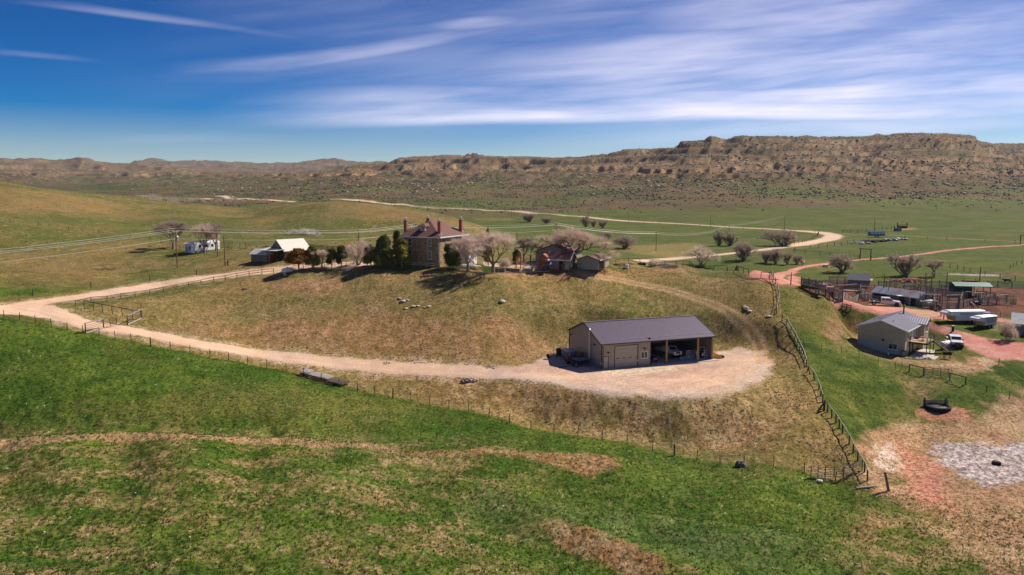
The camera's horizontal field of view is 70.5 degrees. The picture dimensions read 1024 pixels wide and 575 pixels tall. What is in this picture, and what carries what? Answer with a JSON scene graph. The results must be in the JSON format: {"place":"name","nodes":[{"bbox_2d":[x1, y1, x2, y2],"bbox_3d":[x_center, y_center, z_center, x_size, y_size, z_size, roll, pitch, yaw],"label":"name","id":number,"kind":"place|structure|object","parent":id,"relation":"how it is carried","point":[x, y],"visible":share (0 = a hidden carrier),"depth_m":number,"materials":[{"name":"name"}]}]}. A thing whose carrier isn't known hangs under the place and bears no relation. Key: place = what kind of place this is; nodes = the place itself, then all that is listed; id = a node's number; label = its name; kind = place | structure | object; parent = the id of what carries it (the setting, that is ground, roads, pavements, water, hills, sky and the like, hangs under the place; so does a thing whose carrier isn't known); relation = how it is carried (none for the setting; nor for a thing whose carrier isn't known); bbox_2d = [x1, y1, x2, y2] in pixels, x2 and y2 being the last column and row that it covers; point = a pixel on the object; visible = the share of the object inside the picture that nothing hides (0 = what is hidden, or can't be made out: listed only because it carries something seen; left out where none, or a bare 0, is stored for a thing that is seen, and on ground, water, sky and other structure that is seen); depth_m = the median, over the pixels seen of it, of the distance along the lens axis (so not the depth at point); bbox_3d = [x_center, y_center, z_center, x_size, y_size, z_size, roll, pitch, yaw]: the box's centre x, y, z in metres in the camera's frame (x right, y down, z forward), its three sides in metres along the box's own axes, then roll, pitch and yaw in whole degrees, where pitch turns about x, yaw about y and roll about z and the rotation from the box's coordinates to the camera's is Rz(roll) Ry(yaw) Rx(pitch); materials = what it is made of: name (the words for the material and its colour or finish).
{"place":"outdoors","nodes":[
{"label":"outdoors","id":0,"kind":"place"},
{"bbox_2d":[0,203,842,379],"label":"dirt road","id":1,"kind":"structure","parent":0,"point":[41,308],"depth_m":128.17,"materials":[{"name":"soil"}]},
{"bbox_2d":[0,182,1023,574],"bbox_3d":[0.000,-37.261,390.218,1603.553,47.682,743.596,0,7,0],"label":"ground","id":2,"kind":"structure","parent":0,"point":[876,388],"depth_m":108.17,"materials":[{"name":"plant"}]},
{"bbox_2d":[84,318,103,333],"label":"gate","id":3,"kind":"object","parent":2,"relation":"on","point":[85,325],"visible":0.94,"depth_m":125.10,"materials":[{"name":"metal"}]},
{"bbox_2d":[83,300,141,318],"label":"pen fence","id":4,"kind":"object","parent":2,"relation":"on","point":[111,306],"visible":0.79,"depth_m":136.00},
{"bbox_2d":[151,219,191,248],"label":"bare tree","id":5,"kind":"object","parent":2,"relation":"on","point":[168,225],"visible":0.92,"depth_m":209.06,"materials":[{"name":"brown plant"}]},
{"bbox_2d":[75,268,273,306],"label":"road fence","id":6,"kind":"object","parent":2,"relation":"on","point":[188,284],"visible":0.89,"depth_m":155.27,"materials":[{"name":"brown wood"}]},
{"bbox_2d":[175,228,178,267],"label":"utility pole","id":7,"kind":"object","parent":2,"relation":"on","point":[176,238],"visible":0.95,"depth_m":180.01,"materials":[{"name":"brown wood"}]},
{"bbox_2d":[0,228,176,261],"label":"power line","id":8,"kind":"object","parent":7,"relation":"attached to","point":[82,242],"visible":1,"depth_m":160.02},
{"bbox_2d":[171,228,357,239],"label":"power line","id":9,"kind":"object","parent":7,"relation":"attached to","point":[265,230],"visible":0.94,"depth_m":194.29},
{"bbox_2d":[145,193,245,202],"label":"creek brush","id":10,"kind":"object","parent":2,"relation":"on","point":[157,197],"visible":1,"depth_m":751.05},
{"bbox_2d":[183,240,219,252],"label":"mobile home","id":11,"kind":"object","parent":2,"relation":"on","point":[193,246],"visible":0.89,"depth_m":202.96,"materials":[{"name":"white"}]},
{"bbox_2d":[188,222,220,252],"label":"bare tree","id":12,"kind":"object","parent":2,"relation":"on","point":[206,231],"visible":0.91,"depth_m":201.83,"materials":[{"name":"brown plant"}]},
{"bbox_2d":[204,221,222,250],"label":"bare tree","id":13,"kind":"object","parent":2,"relation":"on","point":[215,225],"visible":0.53,"depth_m":204.91,"materials":[{"name":"brown plant"}]},
{"bbox_2d":[249,248,274,261],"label":"shed","id":14,"kind":"object","parent":2,"relation":"on","point":[258,255],"depth_m":179.50,"materials":[{"name":"metal"}]},
{"bbox_2d":[260,238,308,261],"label":"log barn","id":15,"kind":"structure","parent":2,"relation":"on","point":[281,248],"depth_m":179.59,"materials":[{"name":"metal"}]},
{"bbox_2d":[283,248,310,270],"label":"deciduous tree","id":16,"kind":"object","parent":2,"relation":"on","point":[298,256],"visible":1,"depth_m":163.84,"materials":[{"name":"brown plant"}]},
{"bbox_2d":[279,227,324,235],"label":"bare brush thicket","id":17,"kind":"object","parent":2,"relation":"on","point":[308,231],"visible":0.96,"depth_m":245.90,"materials":[{"name":"plant"}]},
{"bbox_2d":[305,245,320,268],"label":"juniper","id":18,"kind":"object","parent":2,"relation":"on","point":[315,260],"visible":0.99,"depth_m":165.11,"materials":[{"name":"green plant"}]},
{"bbox_2d":[292,372,347,385],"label":"rusty pipes","id":19,"kind":"object","parent":2,"relation":"on","point":[314,378],"visible":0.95,"depth_m":117.24,"materials":[{"name":"metal"}]},
{"bbox_2d":[327,377,349,385],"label":"panel stack","id":20,"kind":"object","parent":19,"relation":"on","point":[335,380],"visible":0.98,"depth_m":116.48,"materials":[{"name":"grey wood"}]},
{"bbox_2d":[309,249,334,267],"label":"bare tree","id":21,"kind":"object","parent":2,"relation":"on","point":[322,253],"visible":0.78,"depth_m":165.72,"materials":[{"name":"grey plant"}]},
{"bbox_2d":[325,248,336,267],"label":"juniper","id":22,"kind":"object","parent":2,"relation":"on","point":[331,256],"visible":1,"depth_m":165.98,"materials":[{"name":"green plant"}]},
{"bbox_2d":[335,245,347,266],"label":"juniper","id":23,"kind":"object","parent":2,"relation":"on","point":[340,252],"visible":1,"depth_m":165.93,"materials":[{"name":"green plant"}]},
{"bbox_2d":[342,237,373,264],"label":"bare tree","id":24,"kind":"object","parent":2,"relation":"on","point":[352,252],"visible":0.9,"depth_m":166.29,"materials":[{"name":"grey plant"}]},
{"bbox_2d":[361,244,374,265],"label":"juniper","id":25,"kind":"object","parent":2,"relation":"on","point":[367,258],"visible":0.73,"depth_m":164.28,"materials":[{"name":"green plant"}]},
{"bbox_2d":[373,234,393,268],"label":"juniper","id":26,"kind":"object","parent":2,"relation":"on","point":[383,254],"visible":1,"depth_m":162.49,"materials":[{"name":"green plant"}]},
{"bbox_2d":[390,237,412,267],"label":"juniper","id":27,"kind":"object","parent":2,"relation":"on","point":[401,252],"visible":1,"depth_m":163.68,"materials":[{"name":"green plant"}]},
{"bbox_2d":[3,310,836,482],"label":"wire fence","id":28,"kind":"object","parent":2,"relation":"on","point":[392,393],"visible":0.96,"depth_m":110.87,"materials":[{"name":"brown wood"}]},
{"bbox_2d":[400,216,476,266],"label":"stone house","id":29,"kind":"structure","parent":2,"relation":"on","point":[428,240],"depth_m":166.86,"materials":[{"name":"brown"}]},
{"bbox_2d":[443,242,462,267],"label":"juniper","id":30,"kind":"object","parent":2,"relation":"on","point":[452,258],"visible":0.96,"depth_m":162.56,"materials":[{"name":"green plant"}]},
{"bbox_2d":[448,232,482,271],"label":"bare tree","id":31,"kind":"object","parent":2,"relation":"on","point":[457,242],"visible":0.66,"depth_m":158.70,"materials":[{"name":"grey plant"}]},
{"bbox_2d":[455,230,520,272],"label":"bare tree","id":32,"kind":"object","parent":2,"relation":"on","point":[488,241],"visible":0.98,"depth_m":156.79,"materials":[{"name":"grey plant"}]},
{"bbox_2d":[457,270,549,273],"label":"lawn curb","id":33,"kind":"structure","parent":2,"relation":"on","point":[503,272],"depth_m":160.22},
{"bbox_2d":[499,256,511,268],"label":"bare shrub","id":34,"kind":"object","parent":2,"relation":"on","point":[505,263],"visible":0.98,"depth_m":161.80,"materials":[{"name":"grey plant"}]},
{"bbox_2d":[3,183,1011,288],"bbox_3d":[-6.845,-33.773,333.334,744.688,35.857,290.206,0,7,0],"label":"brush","id":35,"kind":"object","parent":2,"relation":"on","point":[322,239],"visible":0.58,"depth_m":238.31,"materials":[{"name":"green plant"}]},
{"bbox_2d":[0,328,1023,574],"bbox_3d":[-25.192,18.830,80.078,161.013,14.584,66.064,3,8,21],"label":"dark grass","id":36,"kind":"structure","parent":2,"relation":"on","point":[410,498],"depth_m":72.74,"materials":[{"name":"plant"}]},
{"bbox_2d":[0,269,1023,574],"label":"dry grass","id":37,"kind":"structure","parent":2,"relation":"on","point":[566,435],"depth_m":93.93,"materials":[{"name":"plant"}]},
{"bbox_2d":[4,220,1021,573],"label":"pale stones","id":38,"kind":"object","parent":2,"relation":"on","point":[506,456],"visible":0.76,"depth_m":74.28,"materials":[{"name":"stone"}]},
{"bbox_2d":[512,247,520,261],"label":"juniper","id":39,"kind":"object","parent":2,"relation":"on","point":[516,253],"visible":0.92,"depth_m":171.61,"materials":[{"name":"green plant"}]},
{"bbox_2d":[517,235,534,261],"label":"bare tree","id":40,"kind":"object","parent":2,"relation":"on","point":[526,241],"visible":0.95,"depth_m":177.12,"materials":[{"name":"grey plant"}]},
{"bbox_2d":[521,213,536,221],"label":"willow clump","id":41,"kind":"object","parent":2,"relation":"on","point":[527,217],"visible":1,"depth_m":530.95,"materials":[{"name":"brown plant"}]},
{"bbox_2d":[518,242,545,260],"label":"bare tree","id":42,"kind":"object","parent":2,"relation":"on","point":[521,246],"visible":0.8,"depth_m":177.21,"materials":[{"name":"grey plant"}]},
{"bbox_2d":[536,253,551,271],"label":"play set","id":43,"kind":"object","parent":2,"relation":"on","point":[549,262],"visible":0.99,"depth_m":161.91,"materials":[{"name":"plastic"}]},
{"bbox_2d":[89,270,1022,479],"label":"slope clods","id":44,"kind":"object","parent":2,"relation":"on","point":[541,356],"visible":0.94,"depth_m":126.26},
{"bbox_2d":[534,242,583,261],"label":"garage","id":45,"kind":"structure","parent":2,"relation":"on","point":[546,249],"depth_m":172.10,"materials":[{"name":"brown"}]},
{"bbox_2d":[545,248,577,269],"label":"cottage","id":46,"kind":"structure","parent":2,"relation":"on","point":[556,257],"depth_m":163.49,"materials":[{"name":"brown"}]},
{"bbox_2d":[533,225,621,267],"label":"bare tree","id":47,"kind":"object","parent":2,"relation":"on","point":[560,237],"visible":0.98,"depth_m":167.48,"materials":[{"name":"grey plant"}]},
{"bbox_2d":[575,253,609,269],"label":"garage","id":48,"kind":"structure","parent":2,"relation":"on","point":[592,262],"depth_m":162.05,"materials":[{"name":"grey"}]},
{"bbox_2d":[609,234,637,247],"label":"willow clump","id":49,"kind":"object","parent":2,"relation":"on","point":[625,240],"visible":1,"depth_m":316.86,"materials":[{"name":"brown plant"}]},
{"bbox_2d":[489,346,773,402],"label":"gravel yard","id":50,"kind":"structure","parent":2,"relation":"on","point":[738,369],"depth_m":118.78,"materials":[{"name":"gravel"}]},
{"bbox_2d":[561,348,576,357],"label":"steel bin","id":51,"kind":"object","parent":50,"relation":"on","point":[567,351],"visible":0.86,"depth_m":130.88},
{"bbox_2d":[567,357,589,366],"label":"flat trailer","id":52,"kind":"object","parent":50,"relation":"on","point":[576,361],"visible":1,"depth_m":125.95,"materials":[{"name":"metal"}]},
{"bbox_2d":[567,315,717,368],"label":"machine shed","id":53,"kind":"structure","parent":2,"relation":"on","point":[604,344],"depth_m":128.61,"materials":[{"name":"beige metal"}]},
{"bbox_2d":[614,344,637,367],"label":"garage door","id":54,"kind":"structure","parent":53,"relation":"in","point":[621,356],"depth_m":124.79,"materials":[{"name":"metal"}]},
{"bbox_2d":[654,344,682,358],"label":"parked pickup truck","id":55,"kind":"object","parent":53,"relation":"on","point":[673,351],"visible":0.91,"depth_m":131.85,"materials":[{"name":"white paint"}]},
{"bbox_2d":[615,258,748,274],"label":"hilltop fence","id":56,"kind":"object","parent":2,"relation":"on","point":[693,265],"visible":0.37,"depth_m":173.63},
{"bbox_2d":[681,246,721,264],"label":"bare tree","id":57,"kind":"object","parent":2,"relation":"on","point":[700,253],"visible":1,"depth_m":263.80,"materials":[{"name":"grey plant"}]},
{"bbox_2d":[711,228,725,245],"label":"willow clump","id":58,"kind":"object","parent":2,"relation":"on","point":[718,238],"visible":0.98,"depth_m":332.65,"materials":[{"name":"brown plant"}]},
{"bbox_2d":[722,229,739,245],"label":"willow clump","id":59,"kind":"object","parent":2,"relation":"on","point":[730,237],"visible":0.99,"depth_m":330.27,"materials":[{"name":"brown plant"}]},
{"bbox_2d":[730,240,757,259],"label":"willow clump","id":60,"kind":"object","parent":2,"relation":"on","point":[743,250],"visible":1,"depth_m":268.90,"materials":[{"name":"brown plant"}]},
{"bbox_2d":[759,250,772,262],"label":"willow clump","id":61,"kind":"object","parent":2,"relation":"on","point":[765,255],"visible":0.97,"depth_m":260.36,"materials":[{"name":"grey plant"}]},
{"bbox_2d":[768,248,783,263],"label":"willow clump","id":62,"kind":"object","parent":2,"relation":"on","point":[776,255],"visible":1,"depth_m":257.33,"materials":[{"name":"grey plant"}]},
{"bbox_2d":[753,228,801,245],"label":"willow clump","id":63,"kind":"object","parent":2,"relation":"on","point":[787,237],"visible":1,"depth_m":325.54,"materials":[{"name":"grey plant"}]},
{"bbox_2d":[783,252,793,264],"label":"willow clump","id":64,"kind":"object","parent":2,"relation":"on","point":[787,256],"visible":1,"depth_m":254.67,"materials":[{"name":"grey plant"}]},
{"bbox_2d":[781,314,806,366],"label":"rail fence","id":65,"kind":"object","parent":2,"relation":"on","point":[801,348],"visible":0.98,"depth_m":131.57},
{"bbox_2d":[801,276,822,288],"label":"loading chute","id":66,"kind":"object","parent":2,"relation":"on","point":[806,285],"visible":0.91,"depth_m":156.61,"materials":[{"name":"brown wood"}]},
{"bbox_2d":[806,364,823,402],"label":"rail fence","id":67,"kind":"object","parent":2,"relation":"on","point":[821,393],"visible":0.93,"depth_m":112.87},
{"bbox_2d":[807,279,853,286],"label":"corral fence","id":68,"kind":"object","parent":2,"relation":"on","point":[834,282],"visible":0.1,"depth_m":207.34,"materials":[{"name":"brown wood"}]},
{"bbox_2d":[825,466,843,477],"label":"gate panel","id":69,"kind":"structure","parent":2,"relation":"on","point":[834,467],"depth_m":91.27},
{"bbox_2d":[826,252,856,272],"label":"willow clump","id":70,"kind":"object","parent":2,"relation":"on","point":[843,260],"visible":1,"depth_m":235.43,"materials":[{"name":"brown plant"}]},
{"bbox_2d":[817,283,874,292],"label":"corral fence","id":71,"kind":"object","parent":2,"relation":"on","point":[851,288],"visible":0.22,"depth_m":194.91,"materials":[{"name":"brown wood"}]},
{"bbox_2d":[827,403,868,480],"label":"rail fence","id":72,"kind":"object","parent":2,"relation":"on","point":[843,427],"visible":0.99,"depth_m":97.68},
{"bbox_2d":[843,459,862,477],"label":"gate panel","id":73,"kind":"structure","parent":2,"relation":"on","point":[853,468],"depth_m":91.54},
{"bbox_2d":[833,292,873,302],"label":"corral fence","id":74,"kind":"object","parent":2,"relation":"on","point":[849,298],"visible":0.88,"depth_m":169.80,"materials":[{"name":"brown wood"}]},
{"bbox_2d":[847,273,872,286],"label":"grey corral shed","id":75,"kind":"structure","parent":2,"relation":"on","point":[857,278],"depth_m":200.57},
{"bbox_2d":[868,231,884,237],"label":"blue stock trailer","id":76,"kind":"object","parent":2,"relation":"on","point":[876,233],"visible":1,"depth_m":379.09,"materials":[{"name":"paint"}]},
{"bbox_2d":[878,281,926,288],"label":"corral fence","id":77,"kind":"object","parent":2,"relation":"on","point":[901,283],"visible":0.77,"depth_m":195.30,"materials":[{"name":"brown wood"}]},
{"bbox_2d":[871,286,935,305],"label":"long tin barn","id":78,"kind":"structure","parent":2,"relation":"on","point":[911,297],"depth_m":175.74,"materials":[{"name":"grey metal"}]},
{"bbox_2d":[883,252,923,275],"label":"willow clump","id":79,"kind":"object","parent":2,"relation":"on","point":[904,264],"visible":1,"depth_m":220.45,"materials":[{"name":"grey plant"}]},
{"bbox_2d":[855,305,953,354],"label":"beige house","id":80,"kind":"structure","parent":2,"relation":"on","point":[895,333],"depth_m":138.94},
{"bbox_2d":[887,278,924,282],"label":"spoil heap","id":81,"kind":"object","parent":2,"relation":"on","point":[912,280],"visible":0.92,"depth_m":206.56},
{"bbox_2d":[910,349,938,359],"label":"patio slab","id":82,"kind":"structure","parent":2,"relation":"on","point":[920,353],"depth_m":137.07,"materials":[{"name":"concrete"}]},
{"bbox_2d":[910,286,953,293],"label":"corral fence","id":83,"kind":"object","parent":2,"relation":"on","point":[933,289],"visible":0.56,"depth_m":185.68,"materials":[{"name":"brown wood"}]},
{"bbox_2d":[918,284,948,290],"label":"corral fence","id":84,"kind":"object","parent":2,"relation":"on","point":[936,286],"visible":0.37,"depth_m":190.26,"materials":[{"name":"brown wood"}]},
{"bbox_2d":[924,259,946,276],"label":"bare tree","id":85,"kind":"object","parent":2,"relation":"on","point":[931,264],"visible":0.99,"depth_m":217.68,"materials":[{"name":"brown plant"}]},
{"bbox_2d":[923,397,951,412],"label":"tyre water tank","id":86,"kind":"object","parent":2,"relation":"on","point":[933,406],"visible":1,"depth_m":115.04,"materials":[{"name":"black rubber"}]},
{"bbox_2d":[921,299,958,309],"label":"corral fence","id":87,"kind":"object","parent":2,"relation":"on","point":[949,305],"visible":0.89,"depth_m":168.35,"materials":[{"name":"brown wood"}]},
{"bbox_2d":[926,291,965,299],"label":"corral fence","id":88,"kind":"object","parent":2,"relation":"on","point":[945,294],"visible":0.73,"depth_m":179.08,"materials":[{"name":"brown wood"}]},
{"bbox_2d":[926,280,965,287],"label":"corral fence","id":89,"kind":"object","parent":2,"relation":"on","point":[939,282],"visible":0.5,"depth_m":197.09,"materials":[{"name":"brown wood"}]},
{"bbox_2d":[945,334,963,347],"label":"pickup truck","id":90,"kind":"object","parent":2,"relation":"on","point":[955,339],"visible":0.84,"depth_m":141.33,"materials":[{"name":"white paint"}]},
{"bbox_2d":[947,282,992,297],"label":"green loafing shed","id":91,"kind":"structure","parent":2,"relation":"on","point":[961,286],"depth_m":183.67,"materials":[{"name":"teal metal"}]},
{"bbox_2d":[960,296,996,307],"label":"corral fence","id":92,"kind":"object","parent":2,"relation":"on","point":[987,303],"visible":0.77,"depth_m":174.50,"materials":[{"name":"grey wood"}]},
{"bbox_2d":[969,314,996,327],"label":"stock trailer","id":93,"kind":"object","parent":2,"relation":"on","point":[989,320],"visible":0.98,"depth_m":152.82,"materials":[{"name":"white paint"}]},
{"bbox_2d":[983,294,1016,304],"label":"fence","id":94,"kind":"object","parent":2,"relation":"on","point":[1001,299],"visible":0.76,"depth_m":175.59,"materials":[{"name":"brown paint"}]},
{"bbox_2d":[987,280,1023,287],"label":"corral fence","id":95,"kind":"object","parent":2,"relation":"on","point":[1009,285],"visible":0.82,"depth_m":200.49,"materials":[{"name":"brown wood"}]},
{"bbox_2d":[992,319,1022,340],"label":"bare shrub","id":96,"kind":"object","parent":2,"relation":"on","point":[1007,330],"visible":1,"depth_m":144.81,"materials":[{"name":"brown plant"}]},
{"bbox_2d":[1011,312,1023,334],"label":"corner shed","id":97,"kind":"structure","parent":2,"relation":"on","point":[1015,317],"depth_m":148.68,"materials":[{"name":"metal"}]},
{"bbox_2d":[0,133,1023,206],"bbox_3d":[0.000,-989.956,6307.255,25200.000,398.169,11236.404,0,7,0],"label":"hills","id":98,"kind":"structure","parent":0,"point":[80,167],"depth_m":1254.45,"materials":[{"name":"stone"}]},
{"bbox_2d":[0,133,1023,213],"bbox_3d":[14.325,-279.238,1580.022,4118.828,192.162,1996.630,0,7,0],"label":"sagebrush","id":99,"kind":"object","parent":98,"relation":"on","point":[444,190],"visible":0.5,"depth_m":932.43,"materials":[{"name":"green plant"}]},
{"bbox_2d":[0,132,1023,202],"bbox_3d":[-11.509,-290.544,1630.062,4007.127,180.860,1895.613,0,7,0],"label":"hill scrub","id":100,"kind":"object","parent":98,"relation":"on","point":[788,179],"visible":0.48,"depth_m":1069.60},
{"bbox_2d":[5,132,1023,199],"bbox_3d":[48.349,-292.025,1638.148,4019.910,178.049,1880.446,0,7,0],"label":"hill rocks","id":101,"kind":"object","parent":98,"relation":"on","point":[576,181],"visible":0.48,"depth_m":1193.08,"materials":[{"name":"stone"}]},
{"bbox_2d":[0,0,1023,162],"label":"sky","id":102,"kind":"structure","parent":0,"point":[112,81],"materials":[{"name":"blue"}]},
{"bbox_2d":[576,270,771,358],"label":"dirt track","id":103,"kind":"structure","parent":0,"point":[740,322],"depth_m":150.35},
{"bbox_2d":[749,244,1023,360],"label":"red dirt road","id":104,"kind":"structure","parent":0,"point":[991,348],"depth_m":158.02,"materials":[{"name":"soil"}]},
{"bbox_2d":[869,297,901,306],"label":"pickup truck","id":105,"kind":"object","parent":104,"relation":"on","point":[888,300],"visible":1,"depth_m":171.31,"materials":[{"name":"white paint"}]},
{"bbox_2d":[940,309,984,322],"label":"stock trailer","id":106,"kind":"object","parent":104,"relation":"on","point":[959,314],"visible":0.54,"depth_m":156.04,"materials":[{"name":"white paint"}]},
{"bbox_2d":[927,440,1023,486],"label":"pale gravel patch","id":107,"kind":"structure","parent":0,"point":[971,460],"depth_m":97.77,"materials":[{"name":"gravel"}]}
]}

